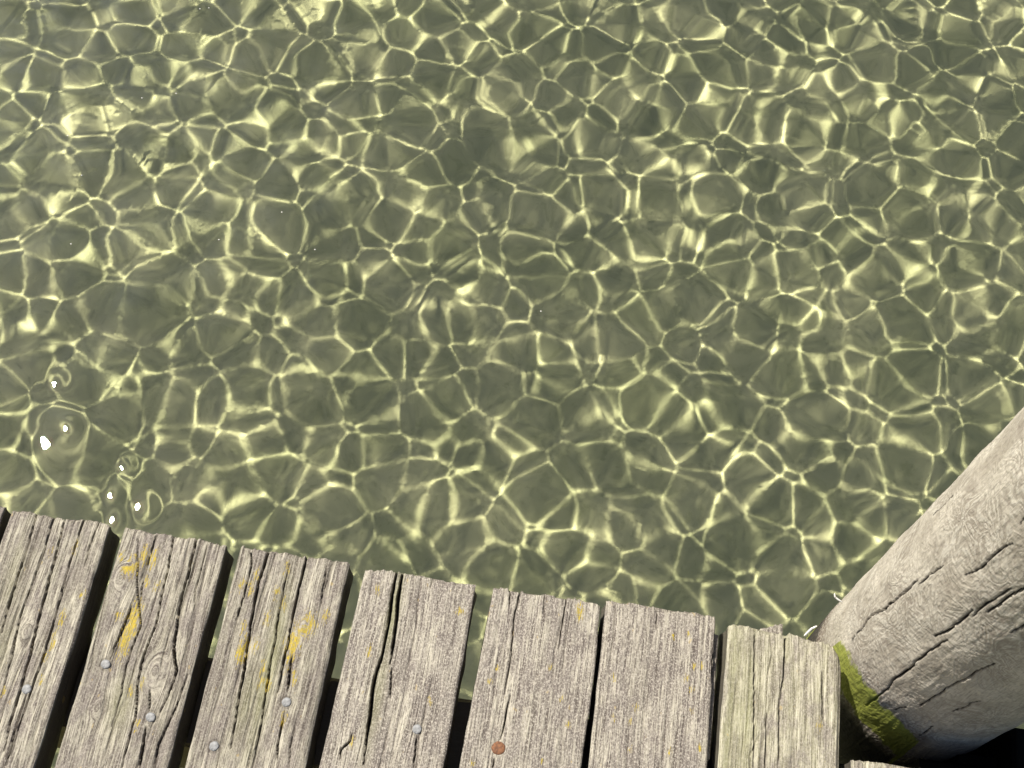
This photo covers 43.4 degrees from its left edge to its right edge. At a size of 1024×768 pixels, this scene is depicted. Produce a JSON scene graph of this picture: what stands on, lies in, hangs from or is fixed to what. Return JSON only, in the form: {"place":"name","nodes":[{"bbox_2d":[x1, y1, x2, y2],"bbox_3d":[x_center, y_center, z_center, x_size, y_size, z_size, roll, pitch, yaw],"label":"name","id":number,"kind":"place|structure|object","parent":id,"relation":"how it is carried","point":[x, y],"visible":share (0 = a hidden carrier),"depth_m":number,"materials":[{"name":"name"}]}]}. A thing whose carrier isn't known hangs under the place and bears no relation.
{"place":"outdoors","nodes":[
{"label":"outdoors","id":0,"kind":"place"},
{"bbox_2d":[0,0,1023,767],"bbox_3d":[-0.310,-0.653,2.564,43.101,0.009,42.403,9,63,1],"label":"water","id":1,"kind":"structure","parent":0,"point":[712,308],"depth_m":2.34,"materials":[{"name":"green liquid"}]},
{"bbox_3d":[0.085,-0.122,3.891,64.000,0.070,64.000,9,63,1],"label":"lake bed","id":2,"kind":"structure","parent":0,"visible":0},
{"bbox_2d":[804,407,1023,766],"bbox_3d":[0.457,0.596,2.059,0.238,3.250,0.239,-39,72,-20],"label":"wooden pile","id":3,"kind":"object","parent":2,"relation":"in","point":[919,628],"visible":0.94,"depth_m":1.27,"materials":[{"name":"grey wood"}]},
{"bbox_2d":[0,506,1023,767],"bbox_3d":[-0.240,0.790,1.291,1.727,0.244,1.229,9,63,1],"label":"wooden dock","id":4,"kind":"object","parent":3,"relation":"attached to","point":[140,680],"visible":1,"depth_m":1.41,"materials":[{"name":"grey wood"}]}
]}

